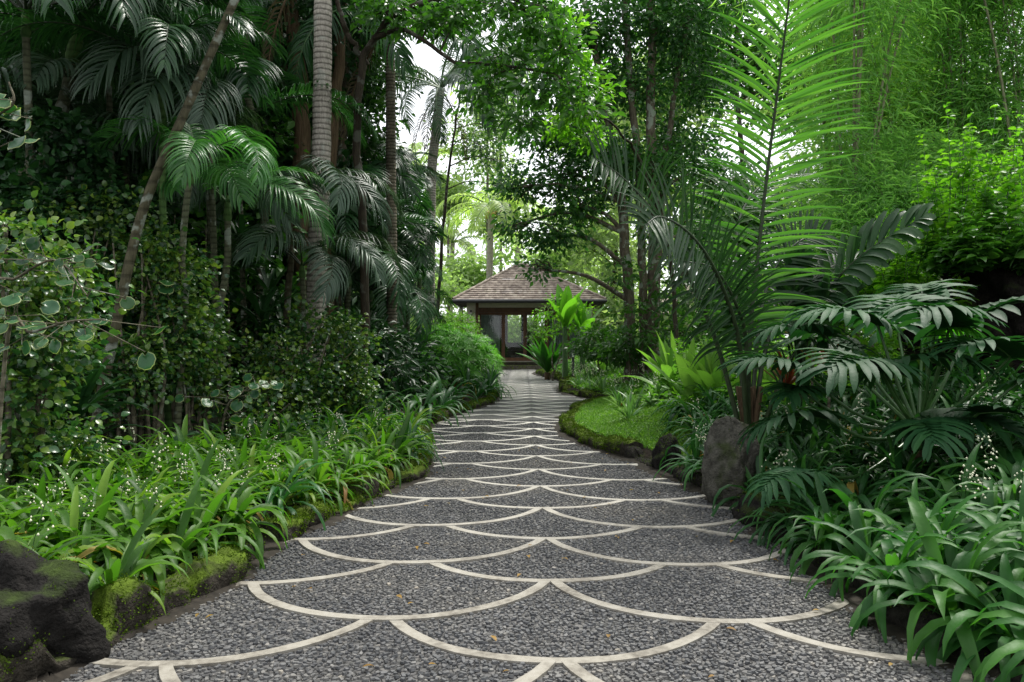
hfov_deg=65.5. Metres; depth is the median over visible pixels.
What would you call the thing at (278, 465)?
strap leaf plant
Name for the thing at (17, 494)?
strap leaf plant
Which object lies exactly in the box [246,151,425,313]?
thicket palm
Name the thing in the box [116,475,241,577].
strap leaf plant
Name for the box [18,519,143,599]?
strap leaf plant
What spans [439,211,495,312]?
coconut palm
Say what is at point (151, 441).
strap leaf plant
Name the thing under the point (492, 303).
house
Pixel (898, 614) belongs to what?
stone kerb
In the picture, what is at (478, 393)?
drooping plant
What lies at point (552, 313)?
door
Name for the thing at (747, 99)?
backdrop tree
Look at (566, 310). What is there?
banana plant
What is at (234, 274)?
fan leaf plant
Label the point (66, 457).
strap leaf plant
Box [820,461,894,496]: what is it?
strap leaf plant
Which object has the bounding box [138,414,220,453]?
strap leaf plant
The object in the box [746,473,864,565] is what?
strap leaf plant
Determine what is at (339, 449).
strap leaf plant
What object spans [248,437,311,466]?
strap leaf plant
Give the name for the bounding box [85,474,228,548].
strap leaf plant
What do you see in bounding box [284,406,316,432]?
strap leaf plant
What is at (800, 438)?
strap leaf plant
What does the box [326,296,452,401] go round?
leafy shrub
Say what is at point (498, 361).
fine leaf shrub
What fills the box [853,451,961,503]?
strap leaf plant
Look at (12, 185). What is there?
hedge shrub
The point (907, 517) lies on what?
strap leaf plant
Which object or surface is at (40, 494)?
strap leaf plant
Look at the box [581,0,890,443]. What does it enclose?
feathery palm
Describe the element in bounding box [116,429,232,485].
strap leaf plant
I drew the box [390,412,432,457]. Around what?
strap leaf plant
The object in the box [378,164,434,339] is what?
thicket palm
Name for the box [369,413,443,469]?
strap leaf plant
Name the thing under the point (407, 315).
thicket palm
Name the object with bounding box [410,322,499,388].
fine leaf shrub
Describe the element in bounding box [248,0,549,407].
coconut palm
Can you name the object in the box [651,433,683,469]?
boulder
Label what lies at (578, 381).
upright leaf plant
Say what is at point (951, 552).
strap leaf plant
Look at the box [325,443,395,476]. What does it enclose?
strap leaf plant
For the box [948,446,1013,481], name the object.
strap leaf plant
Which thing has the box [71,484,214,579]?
strap leaf plant
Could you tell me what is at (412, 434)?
strap leaf plant
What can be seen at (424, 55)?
sky
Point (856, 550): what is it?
strap leaf plant
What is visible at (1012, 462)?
strap leaf plant
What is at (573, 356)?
path lamp
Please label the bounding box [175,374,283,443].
round leaf shrub
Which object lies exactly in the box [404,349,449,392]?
fine leaf shrub
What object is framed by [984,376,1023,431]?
strap leaf plant
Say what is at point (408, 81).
backdrop tree
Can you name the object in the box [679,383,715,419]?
strap leaf plant
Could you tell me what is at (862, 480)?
strap leaf plant
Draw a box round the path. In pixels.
[65,370,990,681]
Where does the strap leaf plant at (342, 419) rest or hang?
on the ground at (645, 455)
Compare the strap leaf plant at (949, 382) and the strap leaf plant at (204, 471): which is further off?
the strap leaf plant at (949, 382)
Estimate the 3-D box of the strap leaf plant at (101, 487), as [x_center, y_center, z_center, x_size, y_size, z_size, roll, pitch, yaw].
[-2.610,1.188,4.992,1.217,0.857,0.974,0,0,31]
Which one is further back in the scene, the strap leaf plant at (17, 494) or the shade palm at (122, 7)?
the shade palm at (122, 7)
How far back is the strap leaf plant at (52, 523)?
5.11 m
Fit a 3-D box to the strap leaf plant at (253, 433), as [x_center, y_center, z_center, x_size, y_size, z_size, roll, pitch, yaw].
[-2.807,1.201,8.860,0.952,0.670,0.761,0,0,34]
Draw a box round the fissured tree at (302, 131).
[228,0,396,372]
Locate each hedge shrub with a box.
[0,98,142,430]
[0,168,179,454]
[0,190,145,500]
[74,217,244,454]
[90,186,244,431]
[137,289,251,437]
[191,364,314,439]
[225,322,351,440]
[263,295,396,423]
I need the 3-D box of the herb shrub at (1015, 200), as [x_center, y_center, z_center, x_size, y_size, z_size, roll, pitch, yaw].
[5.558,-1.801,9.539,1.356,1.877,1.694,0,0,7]
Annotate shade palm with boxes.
[0,0,273,424]
[0,50,228,326]
[0,56,155,187]
[2,0,219,282]
[48,0,289,420]
[59,28,269,435]
[113,0,378,411]
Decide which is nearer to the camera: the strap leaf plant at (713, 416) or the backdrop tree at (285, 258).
the strap leaf plant at (713, 416)
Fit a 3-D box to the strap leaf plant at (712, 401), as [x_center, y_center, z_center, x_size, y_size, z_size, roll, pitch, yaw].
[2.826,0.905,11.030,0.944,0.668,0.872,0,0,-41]
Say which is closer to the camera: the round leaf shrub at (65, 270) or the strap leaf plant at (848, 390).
the round leaf shrub at (65, 270)
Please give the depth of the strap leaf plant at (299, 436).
9.45 m
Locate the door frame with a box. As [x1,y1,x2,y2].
[479,313,502,360]
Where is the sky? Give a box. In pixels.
[362,0,1023,336]
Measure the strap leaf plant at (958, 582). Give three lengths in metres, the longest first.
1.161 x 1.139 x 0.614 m
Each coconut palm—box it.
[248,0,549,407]
[261,0,355,362]
[370,12,563,351]
[407,142,460,195]
[435,190,544,278]
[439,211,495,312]
[476,206,552,335]
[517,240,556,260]
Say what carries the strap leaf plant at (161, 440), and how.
on the ground at (645, 455)
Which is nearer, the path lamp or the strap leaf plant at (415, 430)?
the strap leaf plant at (415, 430)
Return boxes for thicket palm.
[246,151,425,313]
[254,193,449,314]
[263,116,424,211]
[277,220,439,354]
[286,109,433,244]
[331,192,445,322]
[341,262,446,335]
[351,250,436,347]
[351,277,454,346]
[357,230,436,345]
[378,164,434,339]
[397,183,439,341]
[398,151,447,191]
[431,261,443,284]
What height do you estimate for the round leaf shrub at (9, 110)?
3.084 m
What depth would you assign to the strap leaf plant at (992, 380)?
8.03 m
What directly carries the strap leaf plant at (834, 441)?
on the ground at (645, 455)
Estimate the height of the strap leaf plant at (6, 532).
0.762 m
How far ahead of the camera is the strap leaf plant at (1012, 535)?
4.08 m
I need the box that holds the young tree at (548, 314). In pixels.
[526,293,595,380]
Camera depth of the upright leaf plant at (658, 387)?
14.32 m
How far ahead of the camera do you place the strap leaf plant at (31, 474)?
6.09 m
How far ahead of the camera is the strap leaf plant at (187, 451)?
7.03 m
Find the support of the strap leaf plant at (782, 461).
on the ground at (645, 455)
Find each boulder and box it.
[0,537,110,665]
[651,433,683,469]
[701,414,759,506]
[732,489,804,526]
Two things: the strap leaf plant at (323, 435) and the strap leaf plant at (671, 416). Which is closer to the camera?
the strap leaf plant at (323, 435)
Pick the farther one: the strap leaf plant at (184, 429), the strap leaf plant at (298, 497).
the strap leaf plant at (184, 429)
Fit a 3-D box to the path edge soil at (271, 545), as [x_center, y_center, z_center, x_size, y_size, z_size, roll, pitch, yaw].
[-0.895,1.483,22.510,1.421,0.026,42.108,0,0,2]
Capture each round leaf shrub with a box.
[0,82,39,149]
[0,237,135,309]
[0,292,166,446]
[146,268,198,436]
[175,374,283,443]
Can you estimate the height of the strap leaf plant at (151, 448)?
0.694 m
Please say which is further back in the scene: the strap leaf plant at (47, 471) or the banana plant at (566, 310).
the banana plant at (566, 310)
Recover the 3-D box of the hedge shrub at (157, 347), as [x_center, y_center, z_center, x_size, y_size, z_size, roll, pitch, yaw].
[-4.035,-0.052,9.100,1.429,2.808,2.100,0,0,32]
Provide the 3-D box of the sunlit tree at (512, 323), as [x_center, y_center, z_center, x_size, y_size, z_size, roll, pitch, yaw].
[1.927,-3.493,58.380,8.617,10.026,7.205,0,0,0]
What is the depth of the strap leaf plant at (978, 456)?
6.17 m
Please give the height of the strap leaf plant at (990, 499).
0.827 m
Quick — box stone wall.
[897,262,1023,383]
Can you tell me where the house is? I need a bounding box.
[452,263,606,369]
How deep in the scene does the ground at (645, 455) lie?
8.79 m
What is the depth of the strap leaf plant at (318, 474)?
7.04 m
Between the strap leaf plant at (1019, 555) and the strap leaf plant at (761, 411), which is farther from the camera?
the strap leaf plant at (761, 411)
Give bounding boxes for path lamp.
[571,353,574,376]
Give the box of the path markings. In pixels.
[84,369,972,681]
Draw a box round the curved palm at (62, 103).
[0,0,263,184]
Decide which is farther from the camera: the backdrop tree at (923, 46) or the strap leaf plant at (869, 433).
the backdrop tree at (923, 46)
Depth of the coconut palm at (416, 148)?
65.44 m
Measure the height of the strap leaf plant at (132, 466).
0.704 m
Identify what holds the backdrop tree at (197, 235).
on the ground at (645, 455)
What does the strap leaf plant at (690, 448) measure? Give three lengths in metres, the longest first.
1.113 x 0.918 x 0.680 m
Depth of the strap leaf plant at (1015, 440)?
6.35 m
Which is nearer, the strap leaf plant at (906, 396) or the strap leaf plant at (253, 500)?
the strap leaf plant at (253, 500)
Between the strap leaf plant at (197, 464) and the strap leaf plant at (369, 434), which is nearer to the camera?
the strap leaf plant at (197, 464)
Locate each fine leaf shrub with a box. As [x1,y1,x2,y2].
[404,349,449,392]
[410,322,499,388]
[456,334,503,377]
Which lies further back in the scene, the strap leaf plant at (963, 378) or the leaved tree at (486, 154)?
the leaved tree at (486, 154)
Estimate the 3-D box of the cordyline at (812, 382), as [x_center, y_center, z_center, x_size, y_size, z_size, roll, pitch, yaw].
[3.704,0.394,9.580,0.605,1.511,0.888,0,0,-27]
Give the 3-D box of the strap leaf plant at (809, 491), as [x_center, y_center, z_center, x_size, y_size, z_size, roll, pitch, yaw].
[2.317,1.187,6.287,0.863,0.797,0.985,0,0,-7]
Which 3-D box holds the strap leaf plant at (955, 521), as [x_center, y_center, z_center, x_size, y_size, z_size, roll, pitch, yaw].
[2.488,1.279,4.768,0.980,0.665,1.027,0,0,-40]
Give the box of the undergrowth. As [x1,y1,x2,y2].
[47,373,452,460]
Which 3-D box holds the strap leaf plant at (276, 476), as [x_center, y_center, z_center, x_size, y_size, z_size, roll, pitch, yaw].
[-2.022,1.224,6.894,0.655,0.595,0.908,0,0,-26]
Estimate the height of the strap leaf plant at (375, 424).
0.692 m
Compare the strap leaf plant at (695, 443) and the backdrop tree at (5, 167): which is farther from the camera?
the backdrop tree at (5, 167)
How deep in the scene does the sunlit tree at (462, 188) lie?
62.38 m
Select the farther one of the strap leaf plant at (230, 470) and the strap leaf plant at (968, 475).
the strap leaf plant at (230, 470)
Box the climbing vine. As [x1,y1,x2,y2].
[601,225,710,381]
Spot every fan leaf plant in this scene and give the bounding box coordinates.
[13,359,149,465]
[15,346,129,436]
[189,254,252,303]
[216,214,278,270]
[224,287,298,373]
[224,339,272,405]
[236,266,300,410]
[241,316,312,374]
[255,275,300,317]
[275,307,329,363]
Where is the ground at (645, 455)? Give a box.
[11,351,1014,633]
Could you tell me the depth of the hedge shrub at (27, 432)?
6.42 m
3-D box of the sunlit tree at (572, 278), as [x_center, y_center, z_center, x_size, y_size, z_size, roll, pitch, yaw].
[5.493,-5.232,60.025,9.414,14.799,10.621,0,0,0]
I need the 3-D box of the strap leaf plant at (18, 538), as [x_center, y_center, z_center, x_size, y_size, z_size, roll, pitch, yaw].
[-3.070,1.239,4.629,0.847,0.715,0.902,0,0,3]
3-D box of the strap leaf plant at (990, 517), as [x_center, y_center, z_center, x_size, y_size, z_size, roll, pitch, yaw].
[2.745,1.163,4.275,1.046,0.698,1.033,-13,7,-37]
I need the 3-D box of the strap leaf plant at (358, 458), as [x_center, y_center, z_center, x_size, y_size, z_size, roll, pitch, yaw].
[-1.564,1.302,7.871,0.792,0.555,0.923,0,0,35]
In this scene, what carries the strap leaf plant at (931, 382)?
on the ground at (645, 455)
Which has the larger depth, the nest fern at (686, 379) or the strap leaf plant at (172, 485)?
the nest fern at (686, 379)
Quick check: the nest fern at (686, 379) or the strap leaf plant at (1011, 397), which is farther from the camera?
the nest fern at (686, 379)
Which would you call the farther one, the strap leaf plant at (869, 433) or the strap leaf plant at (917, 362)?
the strap leaf plant at (917, 362)
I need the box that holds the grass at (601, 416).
[575,392,780,457]
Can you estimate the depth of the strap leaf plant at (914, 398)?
8.43 m
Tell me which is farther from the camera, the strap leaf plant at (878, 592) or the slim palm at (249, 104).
the slim palm at (249, 104)
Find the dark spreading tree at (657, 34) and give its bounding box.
[464,0,772,384]
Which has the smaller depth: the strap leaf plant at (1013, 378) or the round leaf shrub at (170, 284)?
the strap leaf plant at (1013, 378)
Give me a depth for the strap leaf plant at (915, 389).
8.34 m
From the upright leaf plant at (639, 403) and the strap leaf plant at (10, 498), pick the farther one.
the upright leaf plant at (639, 403)
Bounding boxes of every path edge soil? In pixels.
[24,382,500,681]
[531,369,1010,681]
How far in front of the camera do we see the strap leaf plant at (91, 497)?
5.85 m
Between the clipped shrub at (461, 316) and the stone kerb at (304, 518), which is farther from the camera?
the clipped shrub at (461, 316)
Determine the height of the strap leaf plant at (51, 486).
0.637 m
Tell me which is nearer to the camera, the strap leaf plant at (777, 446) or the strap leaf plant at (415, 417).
the strap leaf plant at (777, 446)
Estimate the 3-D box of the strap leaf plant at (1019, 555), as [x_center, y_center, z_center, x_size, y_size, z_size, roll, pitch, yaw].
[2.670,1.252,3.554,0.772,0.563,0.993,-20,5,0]
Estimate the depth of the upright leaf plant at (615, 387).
19.28 m
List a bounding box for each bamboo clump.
[710,0,974,335]
[710,0,1023,348]
[739,0,996,353]
[799,0,1022,218]
[856,0,1023,274]
[884,0,1023,230]
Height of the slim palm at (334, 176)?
4.408 m
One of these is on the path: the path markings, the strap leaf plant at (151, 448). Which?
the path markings
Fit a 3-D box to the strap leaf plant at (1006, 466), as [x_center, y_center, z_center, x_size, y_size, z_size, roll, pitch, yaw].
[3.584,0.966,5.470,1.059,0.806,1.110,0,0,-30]
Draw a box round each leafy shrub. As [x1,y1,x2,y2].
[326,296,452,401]
[558,319,659,371]
[763,116,1009,356]
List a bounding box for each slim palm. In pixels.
[0,42,248,409]
[135,153,343,435]
[196,155,403,349]
[197,222,404,363]
[234,0,272,403]
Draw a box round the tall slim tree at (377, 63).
[302,0,478,321]
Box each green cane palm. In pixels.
[0,0,286,437]
[88,114,278,432]
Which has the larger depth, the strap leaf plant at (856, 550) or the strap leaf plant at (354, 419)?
the strap leaf plant at (354, 419)
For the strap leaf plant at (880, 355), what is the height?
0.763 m
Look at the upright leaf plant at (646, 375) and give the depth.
20.19 m
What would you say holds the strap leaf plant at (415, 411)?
on the ground at (645, 455)
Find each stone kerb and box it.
[0,522,269,681]
[257,422,434,540]
[424,388,499,422]
[536,369,575,381]
[558,378,603,397]
[558,395,643,455]
[624,446,701,486]
[770,512,1023,681]
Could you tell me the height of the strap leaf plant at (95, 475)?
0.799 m
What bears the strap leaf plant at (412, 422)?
on the ground at (645, 455)
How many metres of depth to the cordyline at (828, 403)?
8.79 m
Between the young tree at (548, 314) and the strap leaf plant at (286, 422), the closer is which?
the strap leaf plant at (286, 422)
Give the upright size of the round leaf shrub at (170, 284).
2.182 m
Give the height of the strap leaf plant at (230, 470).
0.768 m
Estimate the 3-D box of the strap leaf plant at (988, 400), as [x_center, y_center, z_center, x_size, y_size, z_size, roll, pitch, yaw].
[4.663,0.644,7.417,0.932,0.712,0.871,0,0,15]
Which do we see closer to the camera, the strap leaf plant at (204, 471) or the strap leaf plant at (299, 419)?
the strap leaf plant at (204, 471)
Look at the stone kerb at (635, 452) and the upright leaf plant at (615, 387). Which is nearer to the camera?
the stone kerb at (635, 452)
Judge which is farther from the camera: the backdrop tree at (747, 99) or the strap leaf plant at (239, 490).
the backdrop tree at (747, 99)
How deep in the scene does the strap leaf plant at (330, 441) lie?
8.63 m
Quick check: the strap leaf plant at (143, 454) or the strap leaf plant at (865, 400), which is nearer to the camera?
the strap leaf plant at (143, 454)
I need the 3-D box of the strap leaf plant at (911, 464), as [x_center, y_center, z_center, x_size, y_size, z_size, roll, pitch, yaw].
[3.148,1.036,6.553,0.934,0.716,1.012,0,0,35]
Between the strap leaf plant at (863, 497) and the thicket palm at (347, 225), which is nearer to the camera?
the strap leaf plant at (863, 497)
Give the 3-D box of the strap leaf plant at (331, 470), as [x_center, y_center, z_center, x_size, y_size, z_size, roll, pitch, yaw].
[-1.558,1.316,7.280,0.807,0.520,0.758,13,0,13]
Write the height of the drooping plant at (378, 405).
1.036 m
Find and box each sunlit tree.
[410,243,478,350]
[420,163,484,327]
[423,79,550,338]
[436,244,510,332]
[444,42,530,341]
[466,168,536,322]
[480,229,589,350]
[526,182,613,339]
[580,240,670,308]
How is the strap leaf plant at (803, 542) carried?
on the ground at (645, 455)
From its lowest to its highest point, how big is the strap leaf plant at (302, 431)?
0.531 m
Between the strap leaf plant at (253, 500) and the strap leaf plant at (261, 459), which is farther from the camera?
the strap leaf plant at (261, 459)
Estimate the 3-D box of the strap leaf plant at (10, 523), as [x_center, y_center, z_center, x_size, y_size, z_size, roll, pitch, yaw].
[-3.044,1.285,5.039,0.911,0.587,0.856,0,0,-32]
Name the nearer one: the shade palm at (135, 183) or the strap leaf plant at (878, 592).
the strap leaf plant at (878, 592)
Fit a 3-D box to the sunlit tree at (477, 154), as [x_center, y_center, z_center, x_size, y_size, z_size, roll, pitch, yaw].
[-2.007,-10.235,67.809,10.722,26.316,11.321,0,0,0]
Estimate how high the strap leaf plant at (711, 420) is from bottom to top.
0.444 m
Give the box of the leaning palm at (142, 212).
[90,0,238,439]
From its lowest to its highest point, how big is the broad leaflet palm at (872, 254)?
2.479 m
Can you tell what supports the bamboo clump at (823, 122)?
on the ground at (645, 455)
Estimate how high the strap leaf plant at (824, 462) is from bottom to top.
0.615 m
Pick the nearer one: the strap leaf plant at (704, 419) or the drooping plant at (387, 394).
the strap leaf plant at (704, 419)
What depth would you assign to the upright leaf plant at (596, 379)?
22.18 m
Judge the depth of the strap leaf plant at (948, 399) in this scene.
7.74 m
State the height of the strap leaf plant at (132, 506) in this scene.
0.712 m
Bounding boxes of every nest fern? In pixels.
[518,334,575,379]
[591,361,614,370]
[620,331,687,397]
[642,338,711,404]
[665,335,743,400]
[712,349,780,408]
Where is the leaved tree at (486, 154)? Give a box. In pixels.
[435,96,532,321]
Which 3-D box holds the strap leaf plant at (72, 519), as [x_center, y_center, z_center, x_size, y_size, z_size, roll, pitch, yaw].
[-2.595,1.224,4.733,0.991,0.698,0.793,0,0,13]
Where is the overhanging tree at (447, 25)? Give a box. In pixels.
[335,0,626,386]
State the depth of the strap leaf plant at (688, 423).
10.79 m
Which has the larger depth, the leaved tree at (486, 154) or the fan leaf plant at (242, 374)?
the leaved tree at (486, 154)
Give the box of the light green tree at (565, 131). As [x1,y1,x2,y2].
[522,0,678,345]
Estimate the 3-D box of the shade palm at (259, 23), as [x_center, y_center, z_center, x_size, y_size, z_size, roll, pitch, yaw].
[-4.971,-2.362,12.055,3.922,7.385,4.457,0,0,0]
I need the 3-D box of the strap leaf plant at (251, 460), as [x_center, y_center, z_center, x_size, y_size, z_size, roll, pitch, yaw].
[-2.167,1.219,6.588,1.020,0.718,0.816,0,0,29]
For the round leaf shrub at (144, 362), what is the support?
on the ground at (645, 455)
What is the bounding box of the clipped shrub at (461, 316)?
[421,309,489,350]
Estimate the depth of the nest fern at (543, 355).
30.75 m
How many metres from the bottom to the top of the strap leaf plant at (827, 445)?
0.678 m
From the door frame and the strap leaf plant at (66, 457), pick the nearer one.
the strap leaf plant at (66, 457)
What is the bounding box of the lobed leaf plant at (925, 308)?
[718,279,1023,510]
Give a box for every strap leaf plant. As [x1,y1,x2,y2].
[0,461,105,509]
[0,464,55,518]
[0,474,69,530]
[0,483,52,515]
[0,485,26,503]
[0,498,69,546]
[0,499,35,509]
[0,501,70,532]
[0,501,116,565]
[0,511,28,522]
[7,456,67,500]
[7,456,84,506]
[9,516,94,559]
[10,525,38,554]
[14,531,30,544]
[17,481,126,545]
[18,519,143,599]
[20,459,161,555]
[20,484,141,560]
[23,449,100,491]
[26,465,134,521]
[33,439,153,497]
[46,463,149,502]
[47,469,133,507]
[49,468,131,523]
[56,503,191,613]
[59,468,188,552]
[59,517,182,604]
[64,443,200,505]
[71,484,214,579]
[79,444,115,480]
[83,440,192,502]
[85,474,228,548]
[91,436,162,479]
[99,443,194,475]
[102,423,181,472]
[109,472,145,506]
[111,426,177,466]
[112,464,174,517]
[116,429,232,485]
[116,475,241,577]
[119,437,223,457]
[124,462,188,507]
[124,462,257,549]
[128,455,183,492]
[131,432,214,472]
[131,477,215,502]
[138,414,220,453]
[138,433,198,446]
[139,464,240,485]
[140,443,223,470]
[142,422,235,466]
[145,456,264,568]
[151,436,260,521]
[153,449,232,473]
[162,427,234,442]
[164,453,223,492]
[167,442,270,511]
[169,443,277,501]
[173,426,274,470]
[174,474,291,568]
[181,473,266,538]
[184,418,249,461]
[187,420,230,438]
[189,464,285,529]
[191,445,258,480]
[200,413,282,459]
[200,432,303,480]
[203,438,289,500]
[208,421,256,460]
[211,444,300,508]
[213,435,285,468]
[215,459,337,530]
[217,437,310,481]
[218,415,278,446]
[219,423,279,456]
[225,413,292,459]
[245,453,314,504]
[246,421,283,443]
[247,420,285,450]
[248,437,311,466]
[253,424,317,442]
[254,461,348,498]
[255,444,347,477]
[255,449,343,513]
[256,413,322,440]
[268,430,342,474]
[269,422,317,448]
[271,411,313,433]
[273,418,308,453]
[274,428,370,515]
[276,429,321,457]
[276,433,327,446]
[279,419,350,453]
[283,419,373,443]
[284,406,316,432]
[287,403,338,429]
[296,428,359,459]
[298,449,382,504]
[299,426,329,445]
[300,410,350,442]
[300,417,340,436]
[303,442,391,497]
[305,443,352,467]
[311,425,371,471]
[312,435,368,451]
[314,401,358,426]
[315,402,362,430]
[316,421,376,445]
[317,406,365,434]
[324,411,351,435]
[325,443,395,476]
[331,440,398,484]
[337,402,370,427]
[340,426,411,471]
[340,442,400,485]
[342,421,419,487]
[342,429,408,454]
[346,407,394,432]
[346,419,369,432]
[351,396,403,424]
[356,398,402,433]
[358,397,399,422]
[359,422,422,466]
[361,411,436,477]
[368,414,415,435]
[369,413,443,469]
[372,422,426,454]
[384,402,428,433]
[385,400,435,455]
[385,412,430,432]
[388,404,434,431]
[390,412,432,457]
[393,396,442,440]
[403,419,445,460]
[651,387,720,431]
[653,414,711,479]
[660,395,728,436]
[660,411,722,435]
[661,423,704,490]
[664,398,717,424]
[668,402,711,446]
[670,419,712,474]
[672,433,705,482]
[677,386,727,419]
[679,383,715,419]
[689,391,765,435]
[690,384,730,415]
[690,413,714,426]
[691,438,792,464]
[695,383,738,408]
[700,391,738,417]
[711,430,796,516]
[727,471,844,549]
[730,409,787,416]
[739,396,831,436]
[745,429,857,501]
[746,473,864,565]
[753,417,780,465]
[754,448,842,491]
[756,444,866,529]
[756,453,824,479]
[757,402,811,446]
[757,426,787,467]
[760,399,783,413]
[761,375,847,410]
[764,400,827,444]
[764,431,806,462]
[765,425,873,494]
[769,470,907,574]
[772,398,841,444]
[773,405,859,438]
[774,409,848,448]
[778,425,847,457]
[786,401,865,424]
[786,478,922,524]
[788,500,918,600]
[793,422,870,463]
[796,473,957,557]
[798,401,850,427]
[799,393,881,457]
[800,475,945,546]
[800,520,968,642]
[803,392,892,436]
[805,434,872,483]
[806,423,894,448]
[808,425,903,486]
[811,378,850,407]
[815,429,900,476]
[817,464,898,508]
[820,377,892,398]
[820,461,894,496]
[821,414,904,480]
[824,450,893,508]
[830,377,898,417]
[833,388,900,405]
[837,439,930,466]
[840,381,903,420]
[841,424,908,453]
[842,387,895,425]
[842,406,909,433]
[845,430,951,494]
[846,490,1001,596]
[848,495,990,570]
[851,497,1023,681]
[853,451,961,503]
[854,433,946,486]
[856,377,903,410]
[861,483,950,525]
[865,355,924,389]
[865,459,985,511]
[867,348,923,381]
[867,366,959,411]
[867,432,967,464]
[867,477,992,580]
[868,441,1002,531]
[874,347,952,391]
[875,382,966,441]
[877,380,950,424]
[877,521,1023,624]
[887,551,1023,681]
[892,346,944,378]
[892,432,967,472]
[896,447,1001,488]
[901,359,981,394]
[904,386,1002,450]
[904,470,1019,564]
[906,376,956,404]
[915,379,1013,407]
[920,431,1023,492]
[921,435,1006,476]
[923,348,1016,397]
[925,445,1023,528]
[926,349,1001,391]
[929,477,1023,591]
[930,381,986,407]
[932,361,1002,403]
[932,428,1021,473]
[936,361,1023,407]
[937,407,1017,457]
[948,372,1021,419]
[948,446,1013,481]
[949,465,1023,528]
[950,508,1023,638]
[955,569,1023,681]
[956,390,1023,451]
[958,383,1023,456]
[959,358,1004,382]
[962,368,1021,401]
[966,362,1023,392]
[969,359,1023,401]
[970,383,1021,430]
[972,475,1021,535]
[977,365,1023,385]
[979,401,1023,452]
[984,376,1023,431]
[985,430,1023,478]
[987,386,1023,428]
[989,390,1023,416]
[990,432,1023,463]
[995,553,1023,598]
[996,524,1023,598]
[1009,409,1023,443]
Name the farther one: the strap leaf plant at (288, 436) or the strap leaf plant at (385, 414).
the strap leaf plant at (385, 414)
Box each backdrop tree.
[0,2,199,344]
[11,5,284,404]
[72,1,344,413]
[139,0,420,355]
[179,0,439,395]
[276,41,453,340]
[532,16,687,346]
[597,1,767,340]
[621,0,846,356]
[728,6,890,331]
[828,0,1021,330]
[878,0,1011,331]
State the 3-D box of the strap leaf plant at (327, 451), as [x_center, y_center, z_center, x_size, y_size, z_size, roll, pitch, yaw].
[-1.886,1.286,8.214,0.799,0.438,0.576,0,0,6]
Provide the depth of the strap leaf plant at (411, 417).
10.56 m
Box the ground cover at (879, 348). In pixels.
[552,326,983,413]
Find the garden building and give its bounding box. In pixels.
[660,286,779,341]
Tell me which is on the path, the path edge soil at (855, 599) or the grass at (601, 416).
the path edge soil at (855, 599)
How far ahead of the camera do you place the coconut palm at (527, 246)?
68.72 m
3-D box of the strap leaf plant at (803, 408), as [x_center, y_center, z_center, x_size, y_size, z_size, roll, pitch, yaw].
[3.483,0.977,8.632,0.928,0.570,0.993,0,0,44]
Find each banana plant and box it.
[547,284,586,376]
[573,297,606,370]
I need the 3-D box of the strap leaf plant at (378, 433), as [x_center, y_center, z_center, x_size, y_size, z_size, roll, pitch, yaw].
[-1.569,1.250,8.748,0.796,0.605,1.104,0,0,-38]
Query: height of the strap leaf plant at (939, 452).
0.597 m
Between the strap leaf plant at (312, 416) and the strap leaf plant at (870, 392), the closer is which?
the strap leaf plant at (870, 392)
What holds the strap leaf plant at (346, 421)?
on the ground at (645, 455)
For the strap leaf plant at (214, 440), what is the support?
on the ground at (645, 455)
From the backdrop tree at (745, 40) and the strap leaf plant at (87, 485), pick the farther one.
the backdrop tree at (745, 40)
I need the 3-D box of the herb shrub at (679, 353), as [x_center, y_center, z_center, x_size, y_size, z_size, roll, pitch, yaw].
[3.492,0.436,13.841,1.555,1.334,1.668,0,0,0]
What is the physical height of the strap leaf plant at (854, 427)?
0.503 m
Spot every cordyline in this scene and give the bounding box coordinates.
[764,351,794,412]
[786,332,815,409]
[793,336,849,425]
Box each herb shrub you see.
[664,334,747,389]
[753,274,851,328]
[815,242,921,323]
[853,208,979,309]
[901,185,1023,276]
[905,102,1023,271]
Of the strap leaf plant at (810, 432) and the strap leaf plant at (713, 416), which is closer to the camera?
the strap leaf plant at (810, 432)
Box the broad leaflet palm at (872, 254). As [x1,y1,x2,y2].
[775,202,936,423]
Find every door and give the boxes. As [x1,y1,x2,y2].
[503,313,524,360]
[525,313,546,360]
[547,313,567,360]
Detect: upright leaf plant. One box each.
[569,367,586,388]
[571,363,587,382]
[577,369,605,390]
[578,362,596,377]
[587,368,611,392]
[591,369,603,388]
[600,375,625,395]
[604,381,641,417]
[607,378,628,405]
[614,375,650,408]
[620,376,637,392]
[635,372,669,405]
[639,364,658,383]
[649,372,678,398]
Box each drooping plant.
[374,380,467,426]
[374,381,418,414]
[376,374,402,412]
[393,374,444,408]
[405,369,455,395]
[410,371,479,416]
[419,377,479,412]
[446,356,485,393]
[454,379,506,402]
[463,359,516,398]
[469,362,512,399]
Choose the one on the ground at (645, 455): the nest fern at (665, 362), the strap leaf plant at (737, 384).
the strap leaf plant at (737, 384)
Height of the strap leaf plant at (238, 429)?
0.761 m
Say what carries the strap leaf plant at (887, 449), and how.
on the ground at (645, 455)
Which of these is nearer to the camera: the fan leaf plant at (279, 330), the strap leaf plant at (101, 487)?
the strap leaf plant at (101, 487)
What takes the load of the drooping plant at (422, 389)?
on the ground at (645, 455)
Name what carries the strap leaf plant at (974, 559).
on the ground at (645, 455)

